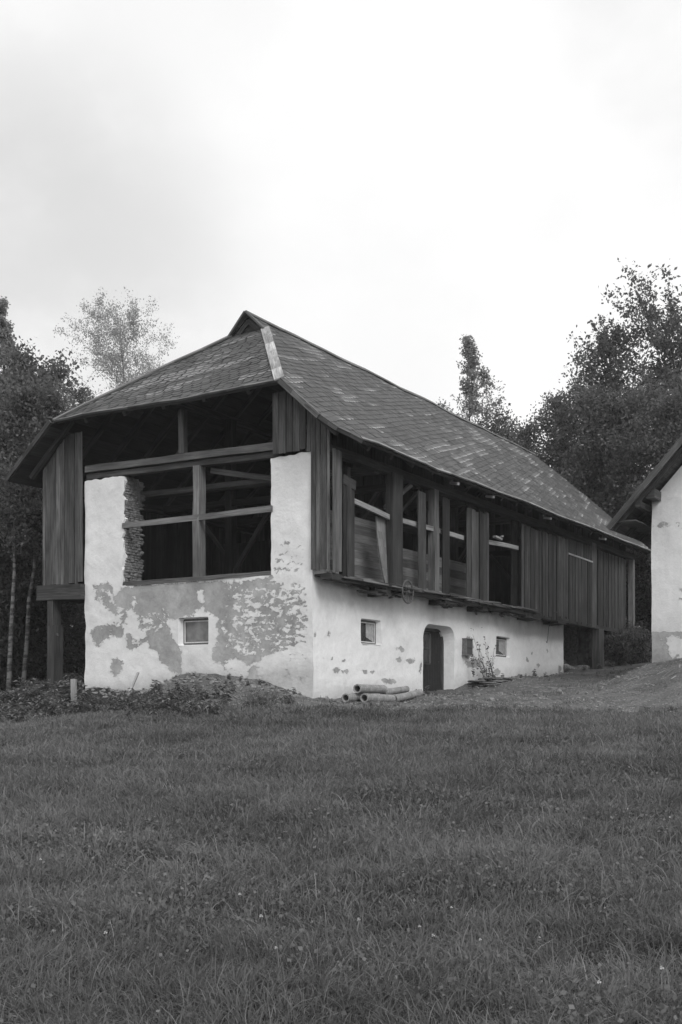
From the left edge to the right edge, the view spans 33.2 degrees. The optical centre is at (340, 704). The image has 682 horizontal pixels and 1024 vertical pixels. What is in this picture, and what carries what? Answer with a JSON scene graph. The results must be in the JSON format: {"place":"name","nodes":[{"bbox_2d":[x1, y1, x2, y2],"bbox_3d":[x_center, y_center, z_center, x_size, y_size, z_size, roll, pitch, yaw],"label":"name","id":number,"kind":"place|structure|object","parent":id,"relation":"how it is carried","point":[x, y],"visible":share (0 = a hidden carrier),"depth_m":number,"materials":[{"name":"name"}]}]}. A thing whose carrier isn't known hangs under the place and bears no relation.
{"place":"outdoors","nodes":[
{"label":"outdoors","id":0,"kind":"place"},
{"bbox_2d":[0,649,681,1023],"bbox_3d":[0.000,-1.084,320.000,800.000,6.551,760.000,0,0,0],"label":"ground","id":1,"kind":"structure","parent":0,"point":[638,699],"depth_m":9.88,"materials":[{"name":"grey soil"}]},
{"bbox_2d":[0,690,12,705],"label":"nettle plant","id":2,"kind":"object","parent":1,"relation":"on","point":[5,701],"visible":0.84,"depth_m":28.94,"materials":[{"name":"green plant"}]},
{"bbox_2d":[5,709,20,719],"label":"nettle plant","id":3,"kind":"object","parent":1,"relation":"on","point":[10,716],"visible":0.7,"depth_m":25.16,"materials":[{"name":"grey plant"}]},
{"bbox_2d":[0,296,29,574],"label":"larch tree","id":4,"kind":"object","parent":1,"relation":"on","point":[6,329],"visible":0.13,"depth_m":39.75,"materials":[{"name":"black plant"}]},
{"bbox_2d":[9,688,22,706],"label":"nettle plant","id":5,"kind":"object","parent":1,"relation":"on","point":[17,698],"visible":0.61,"depth_m":28.41,"materials":[{"name":"grey plant"}]},
{"bbox_2d":[12,702,29,722],"bbox_3d":[-6.775,0.197,24.215,0.423,0.538,0.374,0,0,-9],"label":"nettle plant","id":6,"kind":"object","parent":1,"relation":"on","point":[20,718],"visible":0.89,"depth_m":24.20,"materials":[{"name":"grey plant"}]},
{"bbox_2d":[0,518,42,689],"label":"shrub","id":7,"kind":"object","parent":1,"relation":"on","point":[6,583],"visible":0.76,"depth_m":33.05,"materials":[{"name":"grey plant"}]},
{"bbox_2d":[0,475,42,693],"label":"shrub","id":8,"kind":"object","parent":1,"relation":"on","point":[7,569],"visible":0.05,"depth_m":34.40,"materials":[{"name":"black plant"}]},
{"bbox_2d":[13,677,30,692],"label":"nettle plant","id":9,"kind":"object","parent":1,"relation":"on","point":[21,684],"visible":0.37,"depth_m":30.13,"materials":[{"name":"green plant"}]},
{"bbox_2d":[13,687,31,705],"bbox_3d":[-7.806,-0.168,28.046,0.442,0.562,0.391,0,0,-1],"label":"nettle plant","id":10,"kind":"object","parent":1,"relation":"on","point":[28,692],"visible":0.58,"depth_m":28.03,"materials":[{"name":"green plant"}]},
{"bbox_2d":[0,360,44,565],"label":"broadleaf tree","id":11,"kind":"object","parent":1,"relation":"on","point":[5,378],"visible":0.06,"depth_m":35.78,"materials":[{"name":"black plant"}]},
{"bbox_2d":[18,695,31,710],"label":"nettle plant","id":12,"kind":"object","parent":1,"relation":"on","point":[22,703],"visible":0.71,"depth_m":27.55,"materials":[{"name":"grey plant"}]},
{"bbox_2d":[0,367,55,691],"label":"birch tree","id":13,"kind":"object","parent":1,"relation":"on","point":[13,517],"visible":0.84,"depth_m":31.78,"materials":[{"name":"grey plant"}]},
{"bbox_2d":[19,681,37,699],"bbox_3d":[-7.778,-0.276,28.509,0.531,0.676,0.470,0,0,-23],"label":"nettle plant","id":14,"kind":"object","parent":1,"relation":"on","point":[27,689],"visible":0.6,"depth_m":28.45,"materials":[{"name":"grey plant"}]},
{"bbox_2d":[25,678,39,695],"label":"nettle plant","id":15,"kind":"object","parent":1,"relation":"on","point":[30,684],"visible":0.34,"depth_m":29.92,"materials":[{"name":"grey plant"}]},
{"bbox_2d":[27,700,40,714],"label":"nettle plant","id":16,"kind":"object","parent":1,"relation":"on","point":[33,707],"visible":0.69,"depth_m":26.16,"materials":[{"name":"grey plant"}]},
{"bbox_2d":[26,905,42,930],"bbox_3d":[-2.043,1.431,7.632,0.134,0.197,0.126,0,0,15],"label":"nettle plant","id":17,"kind":"object","parent":1,"relation":"on","point":[37,917],"visible":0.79,"depth_m":7.61,"materials":[{"name":"grey plant"}]},
{"bbox_2d":[30,687,45,703],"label":"nettle plant","id":18,"kind":"object","parent":1,"relation":"on","point":[33,689],"visible":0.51,"depth_m":28.46,"materials":[{"name":"grey plant"}]},
{"bbox_2d":[31,710,44,717],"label":"nettle plant","id":19,"kind":"object","parent":1,"relation":"on","point":[34,716],"visible":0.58,"depth_m":24.71,"materials":[{"name":"grey plant"}]},
{"bbox_2d":[30,678,46,692],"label":"nettle plant","id":20,"kind":"object","parent":1,"relation":"on","point":[42,682],"visible":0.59,"depth_m":30.43,"materials":[{"name":"grey plant"}]},
{"bbox_2d":[0,374,80,685],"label":"birch tree","id":21,"kind":"object","parent":1,"relation":"on","point":[54,395],"visible":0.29,"depth_m":32.27,"materials":[{"name":"grey plant"}]},
{"bbox_2d":[34,693,47,712],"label":"nettle plant","id":22,"kind":"object","parent":1,"relation":"on","point":[39,707],"visible":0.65,"depth_m":26.19,"materials":[{"name":"grey plant"}]},
{"bbox_2d":[0,566,84,692],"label":"shrub","id":23,"kind":"object","parent":1,"relation":"on","point":[37,661],"visible":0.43,"depth_m":33.78,"materials":[{"name":"grey plant"}]},
{"bbox_2d":[1,474,85,678],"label":"shrub","id":24,"kind":"object","parent":1,"relation":"on","point":[81,626],"visible":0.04,"depth_m":36.21,"materials":[{"name":"black plant"}]},
{"bbox_2d":[0,334,87,608],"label":"broadleaf tree","id":25,"kind":"object","parent":1,"relation":"on","point":[50,372],"visible":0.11,"depth_m":37.74,"materials":[{"name":"grey plant"}]},
{"bbox_2d":[44,701,62,716],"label":"nettle plant","id":26,"kind":"object","parent":1,"relation":"on","point":[51,708],"visible":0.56,"depth_m":24.63,"materials":[{"name":"grey plant"}]},
{"bbox_2d":[44,691,62,710],"bbox_3d":[-6.472,-0.020,25.859,0.489,0.622,0.433,0,0,-35],"label":"nettle plant","id":27,"kind":"object","parent":1,"relation":"on","point":[52,694],"visible":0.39,"depth_m":25.81,"materials":[{"name":"grey plant"}]},
{"bbox_2d":[49,699,63,715],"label":"nettle plant","id":28,"kind":"object","parent":1,"relation":"on","point":[55,707],"visible":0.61,"depth_m":24.60,"materials":[{"name":"grey plant"}]},
{"bbox_2d":[54,706,63,716],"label":"nettle plant","id":29,"kind":"object","parent":1,"relation":"on","point":[58,711],"visible":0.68,"depth_m":24.26,"materials":[{"name":"grey plant"}]},
{"bbox_2d":[56,698,69,714],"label":"nettle plant","id":30,"kind":"object","parent":1,"relation":"on","point":[64,704],"visible":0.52,"depth_m":25.09,"materials":[{"name":"grey plant"}]},
{"bbox_2d":[59,683,70,695],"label":"nettle plant","id":31,"kind":"object","parent":1,"relation":"on","point":[66,688],"visible":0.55,"depth_m":28.61,"materials":[{"name":"grey plant"}]},
{"bbox_2d":[59,680,70,694],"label":"nettle plant","id":32,"kind":"object","parent":1,"relation":"on","point":[60,685],"visible":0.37,"depth_m":29.35,"materials":[{"name":"grey plant"}]},
{"bbox_2d":[61,677,82,700],"bbox_3d":[-6.665,-0.369,28.341,0.469,0.688,0.440,0,0,-35],"label":"nettle plant","id":33,"kind":"object","parent":1,"relation":"on","point":[68,696],"visible":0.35,"depth_m":28.32,"materials":[{"name":"grey plant"}]},
{"bbox_2d":[70,679,76,703],"bbox_3d":[-6.421,-0.156,27.501,0.154,0.923,0.096,0,0,0],"label":"wooden stake","id":34,"kind":"object","parent":1,"relation":"on","point":[73,682],"visible":0.64,"depth_m":27.45,"materials":[{"name":"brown wood"}]},
{"bbox_2d":[62,603,85,682],"bbox_3d":[-9.178,-3.022,39.240,3.216,6.644,3.454,0,0,42],"label":"shrub","id":35,"kind":"object","parent":1,"relation":"on","point":[81,666],"visible":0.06,"depth_m":38.63,"materials":[{"name":"black plant"}]},
{"bbox_2d":[65,702,84,713],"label":"nettle plant","id":36,"kind":"object","parent":1,"relation":"on","point":[76,709],"visible":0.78,"depth_m":24.86,"materials":[{"name":"grey plant"}]},
{"bbox_2d":[62,377,93,409],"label":"tree","id":37,"kind":"object","parent":1,"relation":"on","point":[82,393],"visible":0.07,"depth_m":45.58,"materials":[{"name":"grey plant"}]},
{"bbox_2d":[71,692,85,712],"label":"nettle plant","id":38,"kind":"object","parent":1,"relation":"on","point":[78,698],"visible":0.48,"depth_m":25.53,"materials":[{"name":"grey plant"}]},
{"bbox_2d":[74,676,84,686],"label":"nettle plant","id":39,"kind":"object","parent":1,"relation":"on","point":[80,680],"visible":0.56,"depth_m":30.13,"materials":[{"name":"grey plant"}]},
{"bbox_2d":[75,699,91,713],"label":"nettle plant","id":40,"kind":"object","parent":1,"relation":"on","point":[87,706],"visible":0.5,"depth_m":25.52,"materials":[{"name":"grey plant"}]},
{"bbox_2d":[77,683,89,698],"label":"nettle plant","id":41,"kind":"object","parent":1,"relation":"on","point":[82,686],"visible":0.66,"depth_m":28.34,"materials":[{"name":"grey plant"}]},
{"bbox_2d":[90,704,100,712],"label":"nettle plant","id":42,"kind":"object","parent":1,"relation":"on","point":[92,710],"visible":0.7,"depth_m":24.64,"materials":[{"name":"grey plant"}]},
{"bbox_2d":[89,694,103,709],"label":"nettle plant","id":43,"kind":"object","parent":1,"relation":"on","point":[98,703],"visible":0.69,"depth_m":26.16,"materials":[{"name":"grey plant"}]},
{"bbox_2d":[105,693,118,712],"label":"nettle plant","id":44,"kind":"object","parent":1,"relation":"on","point":[111,703],"visible":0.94,"depth_m":24.23,"materials":[{"name":"grey plant"}]},
{"bbox_2d":[53,286,181,408],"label":"sparse birch tree","id":45,"kind":"object","parent":1,"relation":"on","point":[121,351],"visible":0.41,"depth_m":53.65,"materials":[{"name":"grey plant"}]},
{"bbox_2d":[116,691,133,709],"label":"nettle plant","id":46,"kind":"object","parent":1,"relation":"on","point":[122,704],"visible":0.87,"depth_m":24.43,"materials":[{"name":"grey plant"}]},
{"bbox_2d":[126,672,138,697],"bbox_3d":[-5.026,-0.328,27.300,0.055,0.914,0.684,0,0,24],"label":"leaning pole","id":47,"kind":"object","parent":1,"relation":"on","point":[135,679],"visible":0.43,"depth_m":27.43,"materials":[{"name":"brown wood"}]},
{"bbox_2d":[128,697,138,709],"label":"nettle plant","id":48,"kind":"object","parent":1,"relation":"on","point":[130,702],"visible":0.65,"depth_m":24.04,"materials":[{"name":"grey plant"}]},
{"bbox_2d":[131,700,140,713],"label":"nettle plant","id":49,"kind":"object","parent":1,"relation":"on","point":[136,706],"visible":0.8,"depth_m":23.45,"materials":[{"name":"grey plant"}]},
{"bbox_2d":[145,816,157,829],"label":"nettle plant","id":50,"kind":"object","parent":1,"relation":"on","point":[150,821],"visible":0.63,"depth_m":11.00,"materials":[{"name":"grey plant"}]},
{"bbox_2d":[148,699,157,716],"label":"nettle plant","id":51,"kind":"object","parent":1,"relation":"on","point":[153,710],"visible":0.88,"depth_m":23.34,"materials":[{"name":"grey plant"}]},
{"bbox_2d":[149,678,159,696],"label":"nettle plant","id":52,"kind":"object","parent":1,"relation":"on","point":[157,681],"visible":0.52,"depth_m":26.36,"materials":[{"name":"grey plant"}]},
{"bbox_2d":[150,690,162,702],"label":"nettle plant","id":53,"kind":"object","parent":1,"relation":"on","point":[155,697],"visible":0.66,"depth_m":24.51,"materials":[{"name":"grey plant"}]},
{"bbox_2d":[149,685,163,700],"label":"nettle plant","id":54,"kind":"object","parent":1,"relation":"on","point":[156,691],"visible":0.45,"depth_m":25.12,"materials":[{"name":"grey plant"}]},
{"bbox_2d":[160,697,170,709],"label":"nettle plant","id":55,"kind":"object","parent":1,"relation":"on","point":[167,704],"visible":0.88,"depth_m":23.99,"materials":[{"name":"grey plant"}]},
{"bbox_2d":[166,689,176,699],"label":"nettle plant","id":56,"kind":"object","parent":1,"relation":"on","point":[171,692],"visible":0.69,"depth_m":24.86,"materials":[{"name":"grey plant"}]},
{"bbox_2d":[171,692,181,711],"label":"nettle plant","id":57,"kind":"object","parent":1,"relation":"on","point":[174,703],"visible":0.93,"depth_m":23.64,"materials":[{"name":"grey plant"}]},
{"bbox_2d":[174,679,186,698],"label":"nettle plant","id":58,"kind":"object","parent":1,"relation":"on","point":[179,689],"visible":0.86,"depth_m":25.00,"materials":[{"name":"grey plant"}]},
{"bbox_2d":[181,692,188,703],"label":"nettle plant","id":59,"kind":"object","parent":1,"relation":"on","point":[186,700],"visible":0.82,"depth_m":24.51,"materials":[{"name":"grey plant"}]},
{"bbox_2d":[185,703,195,715],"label":"nettle plant","id":60,"kind":"object","parent":1,"relation":"on","point":[188,712],"visible":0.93,"depth_m":23.08,"materials":[{"name":"grey plant"}]},
{"bbox_2d":[188,701,202,713],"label":"nettle plant","id":61,"kind":"object","parent":1,"relation":"on","point":[197,708],"visible":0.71,"depth_m":23.42,"materials":[{"name":"grey plant"}]},
{"bbox_2d":[192,686,205,701],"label":"nettle plant","id":62,"kind":"object","parent":1,"relation":"on","point":[201,697],"visible":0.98,"depth_m":24.93,"materials":[{"name":"grey plant"}]},
{"bbox_2d":[211,680,220,697],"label":"nettle plant","id":63,"kind":"object","parent":1,"relation":"on","point":[216,691],"visible":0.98,"depth_m":25.29,"materials":[{"name":"grey plant"}]},
{"bbox_2d":[211,703,221,714],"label":"nettle plant","id":64,"kind":"object","parent":1,"relation":"on","point":[215,710],"visible":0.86,"depth_m":23.34,"materials":[{"name":"grey plant"}]},
{"bbox_2d":[218,680,233,699],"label":"nettle plant","id":65,"kind":"object","parent":1,"relation":"on","point":[222,697],"visible":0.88,"depth_m":24.91,"materials":[{"name":"grey plant"}]},
{"bbox_2d":[284,692,290,702],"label":"nettle plant","id":66,"kind":"object","parent":1,"relation":"on","point":[287,698],"visible":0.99,"depth_m":24.83,"materials":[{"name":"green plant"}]},
{"bbox_2d":[5,310,651,698],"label":"old barn","id":67,"kind":"structure","parent":1,"relation":"on","point":[251,496],"depth_m":29.87,"materials":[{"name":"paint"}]},
{"bbox_2d":[183,618,207,644],"bbox_3d":[-3.510,-1.775,27.937,0.860,0.630,0.050,0,0,32],"label":"window","id":68,"kind":"structure","parent":67,"relation":"in","point":[195,631],"depth_m":27.97,"materials":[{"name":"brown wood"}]},
{"bbox_2d":[361,620,375,643],"bbox_3d":[0.632,-1.785,28.354,0.050,0.590,0.880,0,0,32],"label":"window","id":69,"kind":"structure","parent":67,"relation":"in","point":[368,628],"depth_m":28.43,"materials":[{"name":"white wood"}]},
{"bbox_2d":[401,580,413,603],"bbox_3d":[1.669,-2.820,28.622,0.100,0.614,0.614,0,0,32],"label":"wagon wheel","id":70,"kind":"object","parent":67,"relation":"attached to","point":[407,591],"visible":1,"depth_m":28.60,"materials":[{"name":"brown wood"}]},
{"bbox_2d":[423,631,439,690],"bbox_3d":[2.409,-1.140,31.593,0.119,1.780,1.588,0,0,32],"label":"door","id":71,"kind":"structure","parent":67,"relation":"in","point":[431,640],"depth_m":31.81,"materials":[{"name":"paint"}]},
{"bbox_2d":[462,638,472,655],"bbox_3d":[3.628,-1.650,32.795,0.180,0.490,0.420,0,0,32],"label":"meter box","id":72,"kind":"object","parent":67,"relation":"attached to","point":[467,646],"visible":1,"depth_m":32.66,"materials":[{"name":"grey metal"}]},
{"bbox_2d":[467,640,471,653],"bbox_3d":[3.684,-1.650,32.761,0.030,0.400,0.340,0,0,32],"label":"door","id":73,"kind":"structure","parent":72,"relation":"in","point":[469,642],"depth_m":32.76,"materials":[{"name":"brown wood"}]},
{"bbox_2d":[496,637,505,656],"bbox_3d":[4.873,-1.765,35.246,0.050,0.590,0.980,0,0,32],"label":"window","id":74,"kind":"structure","parent":67,"relation":"in","point":[500,642],"depth_m":35.34,"materials":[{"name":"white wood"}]},
{"bbox_2d":[0,674,681,1023],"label":"meadow grass","id":75,"kind":"structure","parent":1,"relation":"on","point":[488,769],"depth_m":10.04,"materials":[{"name":"grey plant"}]},
{"bbox_2d":[342,693,370,701],"bbox_3d":[0.386,-0.170,26.799,0.204,0.242,1.366,0,0,25],"label":"clay pipe","id":76,"kind":"object","parent":1,"relation":"on","point":[353,697],"visible":0.59,"depth_m":26.35,"materials":[{"name":"grey ceramic"}]},
{"bbox_2d":[353,684,387,693],"bbox_3d":[0.709,-0.368,27.217,0.214,0.218,1.613,0,0,25],"label":"clay pipe","id":77,"kind":"object","parent":76,"relation":"on","point":[366,688],"visible":0.98,"depth_m":26.95,"materials":[{"name":"grey ceramic"}]},
{"bbox_2d":[360,693,395,702],"bbox_3d":[0.888,-0.144,27.165,0.214,0.234,1.610,0,0,26],"label":"clay pipe","id":78,"kind":"object","parent":1,"relation":"on","point":[368,697],"visible":0.87,"depth_m":26.90,"materials":[{"name":"grey ceramic"}]},
{"bbox_2d":[394,689,422,701],"bbox_3d":[1.670,-0.215,28.768,0.194,0.357,1.676,0,0,26],"label":"clay pipe","id":79,"kind":"object","parent":1,"relation":"on","point":[409,695],"visible":0.84,"depth_m":28.67,"materials":[{"name":"grey ceramic"}]},
{"bbox_2d":[385,686,409,694],"bbox_3d":[1.361,-0.342,28.753,0.173,0.278,1.417,0,0,28],"label":"clay pipe","id":80,"kind":"object","parent":79,"relation":"on","point":[398,690],"visible":0.65,"depth_m":28.77,"materials":[{"name":"grey ceramic"}]},
{"bbox_2d":[436,334,516,437],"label":"poplar tree","id":81,"kind":"object","parent":1,"relation":"on","point":[472,404],"visible":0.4,"depth_m":57.84,"materials":[{"name":"grey plant"}]},
{"bbox_2d":[470,627,498,677],"bbox_3d":[4.141,-1.479,33.452,0.302,1.556,1.768,0,0,37],"label":"climbing shrub","id":82,"kind":"object","parent":1,"relation":"on","point":[484,670],"visible":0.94,"depth_m":33.41,"materials":[{"name":"grey plant"}]},
{"bbox_2d":[467,677,512,686],"bbox_3d":[4.371,-0.661,33.316,0.784,0.315,2.624,0,0,32],"label":"stone slab pile","id":83,"kind":"object","parent":1,"relation":"on","point":[482,682],"visible":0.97,"depth_m":32.80,"materials":[{"name":"grey stone"}]},
{"bbox_2d":[493,818,508,831],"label":"nettle plant","id":84,"kind":"object","parent":1,"relation":"on","point":[501,823],"visible":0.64,"depth_m":11.15,"materials":[{"name":"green plant"}]},
{"bbox_2d":[486,399,521,443],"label":"hazel tree","id":85,"kind":"object","parent":1,"relation":"on","point":[504,432],"visible":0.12,"depth_m":55.87,"materials":[{"name":"grey plant"}]},
{"bbox_2d":[497,415,527,443],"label":"hazel tree","id":86,"kind":"object","parent":1,"relation":"on","point":[519,427],"visible":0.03,"depth_m":56.74,"materials":[{"name":"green plant"}]},
{"bbox_2d":[506,412,548,461],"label":"hazel tree","id":87,"kind":"object","parent":1,"relation":"on","point":[526,442],"visible":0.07,"depth_m":53.76,"materials":[{"name":"grey plant"}]},
{"bbox_2d":[521,381,594,492],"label":"hazel tree","id":88,"kind":"object","parent":1,"relation":"on","point":[548,416],"visible":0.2,"depth_m":51.72,"materials":[{"name":"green plant"}]},
{"bbox_2d":[563,660,589,670],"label":"rubble heap","id":89,"kind":"object","parent":1,"relation":"on","point":[573,667],"visible":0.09,"depth_m":40.95,"materials":[{"name":"stone"}]},
{"bbox_2d":[539,374,631,515],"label":"hazel tree","id":90,"kind":"object","parent":1,"relation":"on","point":[584,397],"visible":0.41,"depth_m":49.36,"materials":[{"name":"grey plant"}]},
{"bbox_2d":[599,905,613,918],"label":"nettle plant","id":91,"kind":"object","parent":1,"relation":"on","point":[605,908],"visible":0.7,"depth_m":7.63,"materials":[{"name":"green plant"}]},
{"bbox_2d":[559,312,666,498],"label":"oak tree","id":92,"kind":"object","parent":1,"relation":"on","point":[605,342],"visible":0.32,"depth_m":52.19,"materials":[{"name":"grey plant"}]},
{"bbox_2d":[565,374,675,626],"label":"hazel tree","id":93,"kind":"object","parent":1,"relation":"on","point":[633,402],"visible":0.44,"depth_m":48.43,"materials":[{"name":"grey plant"}]},
{"bbox_2d":[604,621,642,665],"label":"bush","id":94,"kind":"object","parent":1,"relation":"on","point":[617,647],"visible":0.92,"depth_m":41.61,"materials":[{"name":"grey plant"}]},
{"bbox_2d":[566,258,681,482],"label":"oak tree","id":95,"kind":"object","parent":1,"relation":"on","point":[661,341],"visible":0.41,"depth_m":51.21,"materials":[{"name":"grey plant"}]},
{"bbox_2d":[608,616,651,663],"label":"bush","id":96,"kind":"object","parent":1,"relation":"on","point":[642,645],"visible":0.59,"depth_m":43.36,"materials":[{"name":"grey plant"}]},
{"bbox_2d":[626,555,651,648],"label":"shrub","id":97,"kind":"object","parent":1,"relation":"on","point":[648,621],"visible":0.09,"depth_m":49.18,"materials":[{"name":"grey plant"}]},
{"bbox_2d":[597,376,681,612],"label":"hazel tree","id":98,"kind":"object","parent":1,"relation":"on","point":[666,415],"visible":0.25,"depth_m":46.62,"materials":[{"name":"grey plant"}]},
{"bbox_2d":[606,435,681,662],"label":"white house","id":99,"kind":"structure","parent":1,"relation":"on","point":[649,512],"depth_m":31.74,"materials":[{"name":"paint"}]},
{"bbox_2d":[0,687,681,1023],"bbox_3d":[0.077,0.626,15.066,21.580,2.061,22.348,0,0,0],"label":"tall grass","id":100,"kind":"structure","parent":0,"point":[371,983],"depth_m":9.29,"materials":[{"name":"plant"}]},
{"bbox_2d":[0,0,681,626],"label":"sky","id":101,"kind":"structure","parent":0,"point":[382,184],"materials":[{"name":"white"}]},
{"bbox_2d":[70,659,681,713],"bbox_3d":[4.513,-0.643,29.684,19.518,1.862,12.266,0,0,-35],"label":"gravel","id":102,"kind":"structure","parent":0,"point":[253,686],"depth_m":28.08,"materials":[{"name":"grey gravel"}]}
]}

